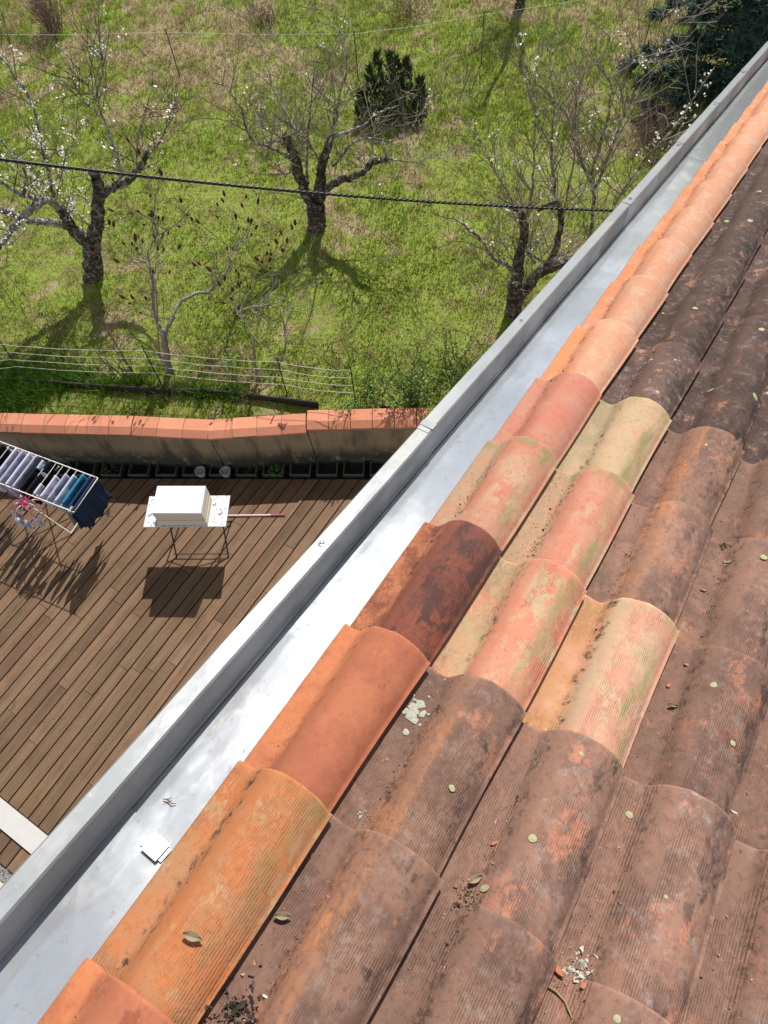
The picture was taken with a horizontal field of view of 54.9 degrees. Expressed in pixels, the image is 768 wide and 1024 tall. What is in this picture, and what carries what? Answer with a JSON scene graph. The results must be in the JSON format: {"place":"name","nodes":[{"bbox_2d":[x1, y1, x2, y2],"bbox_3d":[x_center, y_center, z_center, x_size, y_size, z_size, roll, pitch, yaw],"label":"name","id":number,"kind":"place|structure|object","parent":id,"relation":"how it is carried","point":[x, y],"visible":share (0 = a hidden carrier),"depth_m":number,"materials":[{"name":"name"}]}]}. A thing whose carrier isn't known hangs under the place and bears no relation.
{"place":"outdoors","nodes":[
{"label":"outdoors","id":0,"kind":"place"},
{"bbox_2d":[0,467,369,859],"bbox_3d":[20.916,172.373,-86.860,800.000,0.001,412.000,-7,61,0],"label":"yard ground","id":1,"kind":"structure","parent":0,"point":[340,474],"depth_m":9.04,"materials":[{"name":"soil"}]},
{"bbox_2d":[0,863,12,883],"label":"gravel strip","id":2,"kind":"object","parent":1,"relation":"on","point":[3,872],"depth_m":6.97,"materials":[{"name":"grey gravel"}]},
{"bbox_2d":[0,479,369,873],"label":"deck","id":3,"kind":"structure","parent":1,"relation":"on","point":[121,571],"depth_m":8.16,"materials":[{"name":"brown wood"}]},
{"bbox_2d":[0,797,47,853],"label":"white plank","id":4,"kind":"object","parent":3,"relation":"on","point":[22,831],"depth_m":7.10,"materials":[{"name":"white wood"}]},
{"bbox_2d":[0,441,97,533],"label":"clothes airer","id":5,"kind":"object","parent":3,"relation":"on","point":[42,482],"visible":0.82,"depth_m":7.96,"materials":[{"name":"white metal"}]},
{"bbox_2d":[0,444,10,466],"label":"garment","id":6,"kind":"object","parent":5,"relation":"hanging from","point":[6,454],"visible":0.38,"depth_m":8.22,"materials":[{"name":"black fabric"}]},
{"bbox_2d":[0,447,20,492],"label":"garment","id":7,"kind":"object","parent":5,"relation":"hanging from","point":[9,460],"visible":0.35,"depth_m":8.08,"materials":[{"name":"white fabric"}]},
{"bbox_2d":[0,450,26,496],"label":"garment","id":8,"kind":"object","parent":5,"relation":"hanging from","point":[13,466],"visible":0.45,"depth_m":8.04,"materials":[{"name":"white fabric"}]},
{"bbox_2d":[4,452,33,497],"bbox_3d":[-3.949,-0.387,8.136,0.062,0.342,0.458,20,64,14],"label":"garment","id":9,"kind":"object","parent":5,"relation":"hanging from","point":[19,470],"visible":0.41,"depth_m":8.01,"materials":[{"name":"white fabric"}]},
{"bbox_2d":[11,455,39,500],"bbox_3d":[-3.871,-0.358,8.117,0.074,0.346,0.455,18,64,13],"label":"garment","id":10,"kind":"object","parent":5,"relation":"hanging from","point":[26,472],"visible":0.45,"depth_m":8.00,"materials":[{"name":"white fabric"}]},
{"bbox_2d":[11,494,45,521],"bbox_3d":[-3.854,-0.104,7.926,0.346,0.246,0.351,-7,61,0],"label":"sock hanger","id":11,"kind":"object","parent":5,"relation":"hanging from","point":[24,503],"visible":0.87,"depth_m":7.93,"materials":[{"name":"pink plastic"}]},
{"bbox_2d":[12,510,22,519],"bbox_3d":[-4.003,0.038,8.078,0.073,0.170,0.056,-7,61,0],"label":"sock","id":12,"kind":"object","parent":11,"relation":"hanging from","point":[18,516],"visible":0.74,"depth_m":8.06,"materials":[{"name":"grey fabric"}]},
{"bbox_2d":[14,502,25,511],"bbox_3d":[-4.002,-0.057,8.130,0.073,0.170,0.057,-7,61,0],"label":"sock","id":13,"kind":"object","parent":11,"relation":"hanging from","point":[19,508],"visible":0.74,"depth_m":8.12,"materials":[{"name":"grey fabric"}]},
{"bbox_2d":[15,517,25,526],"bbox_3d":[-3.940,0.113,8.033,0.070,0.170,0.060,-7,61,0],"label":"sock","id":14,"kind":"object","parent":11,"relation":"hanging from","point":[19,522],"visible":0.81,"depth_m":8.00,"materials":[{"name":"white fabric"}]},
{"bbox_2d":[24,520,35,528],"bbox_3d":[-3.839,0.140,8.012,0.067,0.170,0.062,-7,61,0],"label":"sock","id":15,"kind":"object","parent":11,"relation":"hanging from","point":[28,524],"visible":1,"depth_m":7.98,"materials":[{"name":"grey fabric"}]},
{"bbox_2d":[34,517,44,525],"bbox_3d":[-3.739,0.109,8.022,0.066,0.171,0.062,-7,61,0],"label":"sock","id":16,"kind":"object","parent":11,"relation":"hanging from","point":[38,522],"visible":1,"depth_m":7.99,"materials":[{"name":"grey fabric"}]},
{"bbox_2d":[19,457,46,500],"bbox_3d":[-3.784,-0.351,8.079,0.079,0.297,0.441,18,64,13],"label":"garment","id":17,"kind":"object","parent":5,"relation":"hanging from","point":[28,481],"visible":0.46,"depth_m":7.96,"materials":[{"name":"black fabric"}]},
{"bbox_2d":[33,483,44,497],"bbox_3d":[-3.683,-0.229,7.897,0.059,0.107,0.134,15,63,12],"label":"sock","id":18,"kind":"object","parent":5,"relation":"hanging from","point":[39,489],"visible":0.99,"depth_m":7.87,"materials":[{"name":"white fabric"}]},
{"bbox_2d":[36,460,45,470],"bbox_3d":[-3.719,-0.501,8.036,0.054,0.085,0.116,15,63,11],"label":"sock","id":19,"kind":"object","parent":5,"relation":"hanging from","point":[41,465],"visible":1,"depth_m":8.01,"materials":[{"name":"grey fabric"}]},
{"bbox_2d":[26,461,61,504],"bbox_3d":[-3.703,-0.313,8.056,0.067,0.302,0.406,20,65,14],"label":"garment","id":20,"kind":"object","parent":5,"relation":"hanging from","point":[38,479],"visible":0.6,"depth_m":8.00,"materials":[{"name":"black fabric"}]},
{"bbox_2d":[39,475,59,507],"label":"garment","id":21,"kind":"object","parent":5,"relation":"hanging from","point":[49,488],"visible":0.47,"depth_m":7.88,"materials":[{"name":"white fabric"}]},
{"bbox_2d":[47,473,69,511],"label":"garment","id":22,"kind":"object","parent":5,"relation":"hanging from","point":[57,489],"visible":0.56,"depth_m":7.88,"materials":[{"name":"white fabric"}]},
{"bbox_2d":[54,474,77,511],"bbox_3d":[-3.378,-0.189,7.960,0.069,0.292,0.360,15,63,12],"label":"garment","id":23,"kind":"object","parent":5,"relation":"hanging from","point":[65,490],"visible":0.54,"depth_m":7.86,"materials":[{"name":"grey fabric"}]},
{"bbox_2d":[67,506,76,525],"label":"garment","id":24,"kind":"object","parent":5,"relation":"hanging from","point":[71,518],"visible":0.93,"depth_m":7.85,"materials":[{"name":"grey fabric"}]},
{"bbox_2d":[62,474,86,511],"bbox_3d":[-3.287,-0.167,7.954,0.083,0.313,0.402,20,65,14],"label":"garment","id":25,"kind":"object","parent":5,"relation":"hanging from","point":[73,491],"visible":0.45,"depth_m":7.85,"materials":[{"name":"teal fabric"}]},
{"bbox_2d":[67,477,92,527],"bbox_3d":[-3.199,-0.087,8.019,0.083,0.514,0.424,18,64,13],"label":"garment","id":26,"kind":"object","parent":5,"relation":"hanging from","point":[81,491],"visible":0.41,"depth_m":7.83,"materials":[{"name":"blue fabric"}]},
{"bbox_2d":[71,477,111,528],"bbox_3d":[-3.208,-0.064,8.086,0.221,0.652,0.456,20,65,14],"label":"garment","id":27,"kind":"object","parent":5,"relation":"hanging from","point":[91,508],"visible":0.97,"depth_m":7.96,"materials":[{"name":"blue fabric"}]},
{"bbox_2d":[50,460,73,477],"bbox_3d":[-4.007,-0.526,9.161,0.252,0.120,0.225,0,61,4],"label":"planter box","id":28,"kind":"object","parent":3,"relation":"on","point":[64,469],"visible":0.35,"depth_m":9.17,"materials":[{"name":"plastic"}]},
{"bbox_2d":[73,460,99,478],"bbox_3d":[-3.668,-0.525,9.138,0.252,0.120,0.225,0,61,4],"label":"planter box","id":29,"kind":"object","parent":3,"relation":"on","point":[92,469],"visible":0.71,"depth_m":9.14,"materials":[{"name":"plastic"}]},
{"bbox_2d":[100,461,125,478],"bbox_3d":[-3.331,-0.524,9.115,0.252,0.120,0.225,0,61,4],"label":"planter box","id":30,"kind":"object","parent":3,"relation":"on","point":[117,475],"visible":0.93,"depth_m":9.09,"materials":[{"name":"plastic"}]},
{"bbox_2d":[104,464,119,476],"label":"weed","id":31,"kind":"object","parent":30,"relation":"in","point":[111,469],"visible":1,"depth_m":9.02,"materials":[{"name":"green plant"}]},
{"bbox_2d":[127,462,152,479],"bbox_3d":[-2.988,-0.523,9.091,0.252,0.120,0.225,0,61,4],"label":"planter box","id":32,"kind":"object","parent":3,"relation":"on","point":[139,471],"visible":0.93,"depth_m":9.07,"materials":[{"name":"plastic"}]},
{"bbox_2d":[155,463,179,479],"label":"planter box","id":33,"kind":"object","parent":3,"relation":"on","point":[165,472],"visible":0.66,"depth_m":9.05,"materials":[{"name":"plastic"}]},
{"bbox_2d":[143,495,231,558],"bbox_3d":[-2.091,0.154,8.230,0.891,0.688,0.489,-1,61,4],"label":"folding table","id":34,"kind":"object","parent":3,"relation":"on","point":[218,515],"visible":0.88,"depth_m":7.92,"materials":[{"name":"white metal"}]},
{"bbox_2d":[160,498,211,524],"bbox_3d":[-2.115,-0.007,7.904,0.514,0.040,0.321,0,61,4],"label":"foam slab","id":35,"kind":"object","parent":34,"relation":"on","point":[193,524],"depth_m":7.83,"materials":[{"name":"beige plastic"}]},
{"bbox_2d":[159,496,210,523],"bbox_3d":[-2.115,-0.025,7.869,0.516,0.040,0.322,0,61,4],"label":"foam slab","id":36,"kind":"object","parent":35,"relation":"on","point":[190,522],"depth_m":7.80,"materials":[{"name":"white plastic"}]},
{"bbox_2d":[157,494,209,521],"bbox_3d":[-2.120,-0.043,7.834,0.516,0.040,0.324,0,61,4],"label":"foam slab","id":37,"kind":"object","parent":36,"relation":"on","point":[187,520],"depth_m":7.75,"materials":[{"name":"beige plastic"}]},
{"bbox_2d":[156,492,208,519],"bbox_3d":[-2.119,-0.065,7.801,0.514,0.040,0.320,0,61,4],"label":"foam slab","id":38,"kind":"object","parent":37,"relation":"on","point":[187,518],"depth_m":7.72,"materials":[{"name":"beige plastic"}]},
{"bbox_2d":[155,490,207,517],"bbox_3d":[-2.123,-0.084,7.765,0.514,0.040,0.326,0,61,4],"label":"foam slab","id":39,"kind":"object","parent":38,"relation":"on","point":[185,517],"depth_m":7.69,"materials":[{"name":"beige plastic"}]},
{"bbox_2d":[154,488,206,516],"bbox_3d":[-2.124,-0.101,7.729,0.518,0.040,0.320,0,61,4],"label":"foam slab","id":40,"kind":"object","parent":39,"relation":"on","point":[188,515],"depth_m":7.66,"materials":[{"name":"beige plastic"}]},
{"bbox_2d":[152,486,205,514],"bbox_3d":[-2.128,-0.121,7.696,0.519,0.040,0.326,0,61,4],"label":"foam slab","id":41,"kind":"object","parent":40,"relation":"on","point":[178,500],"depth_m":7.67,"materials":[{"name":"white plastic"}]},
{"bbox_2d":[182,464,205,479],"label":"planter box","id":42,"kind":"object","parent":3,"relation":"on","point":[188,473],"visible":0.45,"depth_m":9.01,"materials":[{"name":"plastic"}]},
{"bbox_2d":[194,466,205,477],"bbox_3d":[-2.215,-0.472,8.955,0.132,0.110,0.132,-7,61,0],"label":"plant pot","id":43,"kind":"object","parent":42,"relation":"in","point":[199,471],"visible":1,"depth_m":8.93,"materials":[{"name":"grey plastic"}]},
{"bbox_2d":[209,466,232,479],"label":"planter box","id":44,"kind":"object","parent":3,"relation":"on","point":[214,474],"visible":0.41,"depth_m":8.98,"materials":[{"name":"plastic"}]},
{"bbox_2d":[219,466,230,478],"bbox_3d":[-1.909,-0.471,8.934,0.132,0.110,0.132,-7,61,0],"label":"plant pot","id":45,"kind":"object","parent":44,"relation":"in","point":[224,471],"visible":1,"depth_m":8.90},
{"bbox_2d":[235,464,258,479],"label":"planter box","id":46,"kind":"object","parent":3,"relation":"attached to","point":[241,474],"visible":0.47,"depth_m":8.97,"materials":[{"name":"plastic"}]},
{"bbox_2d":[228,514,284,516],"bbox_3d":[-1.738,0.041,8.641,1.174,0.028,0.027,-1,61,3],"label":"broom pole","id":47,"kind":"object","parent":3,"relation":"on","point":[237,515],"visible":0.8,"depth_m":8.62,"materials":[{"name":"pink plastic"}]},
{"bbox_2d":[262,462,285,479],"bbox_3d":[-1.329,-0.517,8.978,0.252,0.120,0.225,0,61,4],"label":"planter box","id":48,"kind":"object","parent":3,"relation":"on","point":[265,474],"visible":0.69,"depth_m":8.95,"materials":[{"name":"plastic"}]},
{"bbox_2d":[267,464,284,477],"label":"weed","id":49,"kind":"object","parent":48,"relation":"in","point":[276,469],"visible":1,"depth_m":8.86,"materials":[{"name":"green plant"}]},
{"bbox_2d":[289,461,312,479],"bbox_3d":[-1.004,-0.516,8.956,0.252,0.120,0.225,0,61,4],"label":"planter box","id":50,"kind":"object","parent":3,"relation":"on","point":[302,471],"visible":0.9,"depth_m":8.94,"materials":[{"name":"plastic"}]},
{"bbox_2d":[316,460,338,479],"bbox_3d":[-0.681,-0.515,8.934,0.252,0.120,0.225,0,61,4],"label":"planter box","id":51,"kind":"object","parent":3,"relation":"on","point":[327,470],"visible":0.93,"depth_m":8.93,"materials":[{"name":"plastic"}]},
{"bbox_2d":[343,459,364,479],"bbox_3d":[-0.359,-0.514,8.912,0.252,0.120,0.225,0,61,4],"label":"planter box","id":52,"kind":"object","parent":3,"relation":"on","point":[354,469],"visible":0.91,"depth_m":8.91,"materials":[{"name":"plastic"}]},
{"bbox_2d":[370,459,388,478],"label":"planter box","id":53,"kind":"object","parent":3,"relation":"on","point":[376,465],"visible":0.46,"depth_m":8.90,"materials":[{"name":"plastic"}]},
{"bbox_2d":[0,407,433,472],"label":"garden wall","id":54,"kind":"structure","parent":1,"relation":"on","point":[325,436],"depth_m":8.59,"materials":[{"name":"paint"}]},
{"bbox_2d":[0,41,767,1023],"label":"house","id":55,"kind":"structure","parent":1,"relation":"on","point":[100,915],"depth_m":1.44,"materials":[{"name":"orange ceramic"}]},
{"bbox_2d":[182,931,202,941],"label":"dead leaf","id":56,"kind":"object","parent":55,"relation":"on","point":[192,936],"visible":1,"depth_m":1.12,"materials":[{"name":"beige plant"}]},
{"bbox_2d":[205,964,261,1023],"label":"soot clump","id":57,"kind":"object","parent":55,"relation":"on","point":[237,1011],"visible":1,"depth_m":1.12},
{"bbox_2d":[274,912,291,919],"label":"dead leaf","id":58,"kind":"object","parent":55,"relation":"on","point":[282,915],"visible":1,"depth_m":1.20,"materials":[{"name":"beige plant"}]},
{"bbox_2d":[75,143,744,1021],"bbox_3d":[0.880,-0.385,2.281,0.676,1.429,4.588,26,66,17],"label":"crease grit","id":59,"kind":"object","parent":55,"relation":"on","point":[449,687],"visible":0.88,"depth_m":1.48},
{"bbox_2d":[450,880,484,916],"bbox_3d":[0.138,0.645,1.234,0.054,0.075,0.057,19,64,14],"label":"moss clump","id":60,"kind":"object","parent":55,"relation":"on","point":[466,900],"visible":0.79,"depth_m":1.26,"materials":[{"name":"brown plant"}]},
{"bbox_2d":[469,874,482,883],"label":"dead leaf","id":61,"kind":"object","parent":55,"relation":"on","point":[476,878],"visible":1,"depth_m":1.27,"materials":[{"name":"beige plant"}]},
{"bbox_2d":[224,314,767,1023],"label":"tile grit","id":62,"kind":"object","parent":55,"relation":"on","point":[524,760],"visible":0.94,"depth_m":1.40,"materials":[{"name":"soil"}]},
{"bbox_2d":[243,388,764,1020],"bbox_3d":[0.589,0.413,1.519,0.912,0.705,2.263,26,66,17],"label":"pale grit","id":63,"kind":"object","parent":55,"relation":"on","point":[569,726],"visible":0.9,"depth_m":1.39,"materials":[{"name":"grey gravel"}]},
{"bbox_2d":[554,965,563,977],"bbox_3d":[0.274,0.728,1.179,0.011,0.006,0.033,-26,55,-27],"label":"clay chip","id":64,"kind":"object","parent":55,"relation":"on","point":[558,971],"visible":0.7,"depth_m":1.18,"materials":[{"name":"orange ceramic"}]},
{"bbox_2d":[548,985,572,1018],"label":"twig","id":65,"kind":"object","parent":55,"relation":"on","point":[556,991],"visible":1,"depth_m":1.15,"materials":[{"name":"beige wood"}]},
{"bbox_2d":[562,946,600,984],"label":"mortar crumbs","id":66,"kind":"object","parent":55,"relation":"on","point":[581,977],"visible":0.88,"depth_m":1.20,"materials":[{"name":"white concrete"}]},
{"bbox_2d":[580,982,586,988],"bbox_3d":[0.314,0.739,1.155,0.019,0.004,0.008,-8,49,-14],"label":"clay chip","id":67,"kind":"object","parent":55,"relation":"on","point":[582,985],"visible":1,"depth_m":1.15,"materials":[{"name":"orange ceramic"}]},
{"bbox_2d":[668,702,678,706],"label":"dead leaf","id":68,"kind":"object","parent":55,"relation":"on","point":[673,704],"visible":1,"depth_m":1.53,"materials":[{"name":"beige plant"}]},
{"bbox_2d":[718,541,731,550],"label":"wet leaf clump","id":69,"kind":"object","parent":55,"relation":"on","point":[724,545],"visible":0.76,"depth_m":1.86,"materials":[{"name":"brown plant"}]},
{"bbox_2d":[0,158,613,211],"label":"overhead cable","id":70,"kind":"object","parent":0,"point":[278,189],"visible":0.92,"depth_m":3.79,"materials":[{"name":"black rubber"}]},
{"bbox_2d":[0,0,767,419],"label":"field","id":71,"kind":"structure","parent":0,"point":[50,266],"depth_m":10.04,"materials":[{"name":"green plant"}]},
{"bbox_2d":[1,377,60,385],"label":"edging board","id":72,"kind":"object","parent":71,"relation":"on","point":[51,381],"visible":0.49,"depth_m":8.89,"materials":[{"name":"wood"}]},
{"bbox_2d":[17,0,69,33],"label":"dry shrub","id":73,"kind":"object","parent":71,"relation":"on","point":[45,15],"visible":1,"depth_m":12.03,"materials":[{"name":"brown plant"}]},
{"bbox_2d":[0,0,201,283],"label":"cherry tree","id":74,"kind":"object","parent":71,"relation":"on","point":[92,267],"visible":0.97,"depth_m":8.38,"materials":[{"name":"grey plant"}]},
{"bbox_2d":[61,381,158,394],"bbox_3d":[-3.269,-1.469,8.860,1.228,0.160,0.022,5,62,6],"label":"edging board","id":75,"kind":"object","parent":71,"relation":"on","point":[147,390],"visible":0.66,"depth_m":8.81,"materials":[{"name":"brown wood"}]},
{"bbox_2d":[0,339,258,413],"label":"tall grass","id":76,"kind":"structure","parent":71,"relation":"on","point":[18,392],"depth_m":8.86,"materials":[{"name":"green plant"}]},
{"bbox_2d":[65,137,259,374],"bbox_3d":[-2.335,-2.888,8.492,1.407,2.159,1.903,29,67,18],"label":"sumac shrub","id":77,"kind":"object","parent":71,"relation":"on","point":[164,338],"visible":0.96,"depth_m":8.30,"materials":[{"name":"grey plant"}]},
{"bbox_2d":[0,341,355,403],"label":"rope fence","id":78,"kind":"object","parent":71,"relation":"on","point":[148,358],"visible":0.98,"depth_m":8.47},
{"bbox_2d":[157,388,209,394],"bbox_3d":[-2.360,-1.409,8.774,0.644,0.160,0.022,1,61,4],"label":"edging board","id":79,"kind":"object","parent":71,"relation":"on","point":[168,390],"visible":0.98,"depth_m":8.72,"materials":[{"name":"brown wood"}]},
{"bbox_2d":[0,268,457,380],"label":"bare saplings","id":80,"kind":"object","parent":71,"relation":"on","point":[119,353],"visible":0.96,"depth_m":8.60,"materials":[{"name":"plant"}]},
{"bbox_2d":[215,333,243,373],"bbox_3d":[-1.810,-1.802,8.713,0.295,0.478,0.436,-7,61,0],"label":"leafy sapling","id":81,"kind":"object","parent":71,"relation":"on","point":[232,362],"visible":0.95,"depth_m":8.66,"materials":[{"name":"green plant"}]},
{"bbox_2d":[237,0,284,30],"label":"dry shrub","id":82,"kind":"object","parent":71,"relation":"on","point":[268,13],"visible":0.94,"depth_m":11.86,"materials":[{"name":"plant"}]},
{"bbox_2d":[192,212,332,382],"bbox_3d":[-1.058,-2.379,8.486,1.571,1.526,1.205,-33,64,-14],"label":"sumac shrub","id":83,"kind":"object","parent":71,"relation":"on","point":[239,310],"visible":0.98,"depth_m":8.35,"materials":[{"name":"grey plant"}]},
{"bbox_2d":[209,389,318,408],"bbox_3d":[-1.408,-1.314,8.670,1.322,0.160,0.022,8,62,8],"label":"edging board","id":84,"kind":"object","parent":71,"relation":"on","point":[301,402],"visible":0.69,"depth_m":8.61,"materials":[{"name":"brown wood"}]},
{"bbox_2d":[173,0,477,233],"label":"orchard tree","id":85,"kind":"object","parent":71,"relation":"on","point":[314,203],"visible":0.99,"depth_m":8.71,"materials":[{"name":"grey plant"}]},
{"bbox_2d":[0,0,654,80],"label":"wire fence","id":86,"kind":"object","parent":71,"relation":"on","point":[484,14],"visible":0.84,"depth_m":10.86,"materials":[{"name":"grey metal"}]},
{"bbox_2d":[324,359,391,418],"bbox_3d":[-0.271,-1.389,8.476,0.827,0.452,0.771,-7,61,0],"label":"leafy shrub","id":87,"kind":"object","parent":71,"relation":"on","point":[367,391],"visible":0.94,"depth_m":8.51,"materials":[{"name":"green plant"}]},
{"bbox_2d":[0,0,719,387],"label":"dry weeds","id":88,"kind":"object","parent":71,"relation":"on","point":[300,140],"visible":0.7,"depth_m":10.59,"materials":[{"name":"plant"}]},
{"bbox_2d":[353,48,429,127],"bbox_3d":[0.083,-6.118,10.504,1.148,0.956,1.015,-7,61,0],"label":"juniper bush","id":89,"kind":"object","parent":71,"relation":"on","point":[371,78],"visible":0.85,"depth_m":10.55,"materials":[{"name":"green plant"}]},
{"bbox_2d":[356,322,462,418],"bbox_3d":[0.299,-1.462,8.084,1.172,1.096,1.279,-7,61,0],"label":"leafy shrub","id":90,"kind":"object","parent":71,"relation":"on","point":[411,395],"visible":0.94,"depth_m":8.19,"materials":[{"name":"green plant"}]},
{"bbox_2d":[380,0,439,26],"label":"dry shrub","id":91,"kind":"object","parent":71,"relation":"on","point":[411,9],"visible":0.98,"depth_m":11.80,"materials":[{"name":"brown plant"}]},
{"bbox_2d":[425,316,488,390],"bbox_3d":[0.841,-1.741,8.390,0.756,0.699,0.980,-7,61,0],"label":"leafy shrub","id":92,"kind":"object","parent":71,"relation":"on","point":[458,372],"visible":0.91,"depth_m":8.45,"materials":[{"name":"green plant"}]},
{"bbox_2d":[514,0,525,10],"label":"orchard tree","id":93,"kind":"object","parent":71,"relation":"on","point":[519,4],"visible":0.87,"depth_m":11.70,"materials":[{"name":"brown plant"}]},
{"bbox_2d":[431,0,758,318],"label":"plum tree","id":94,"kind":"object","parent":71,"relation":"on","point":[519,291],"visible":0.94,"depth_m":7.44,"materials":[{"name":"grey plant"}]},
{"bbox_2d":[621,76,691,147],"bbox_3d":[3.613,-5.353,10.006,0.958,0.709,0.956,26,66,17],"label":"dry shrub","id":95,"kind":"object","parent":71,"relation":"on","point":[653,133],"visible":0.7,"depth_m":10.12,"materials":[{"name":"brown plant"}]},
{"bbox_2d":[614,0,767,122],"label":"conifer","id":96,"kind":"object","parent":71,"relation":"on","point":[747,24],"visible":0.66,"depth_m":10.03,"materials":[{"name":"green plant"}]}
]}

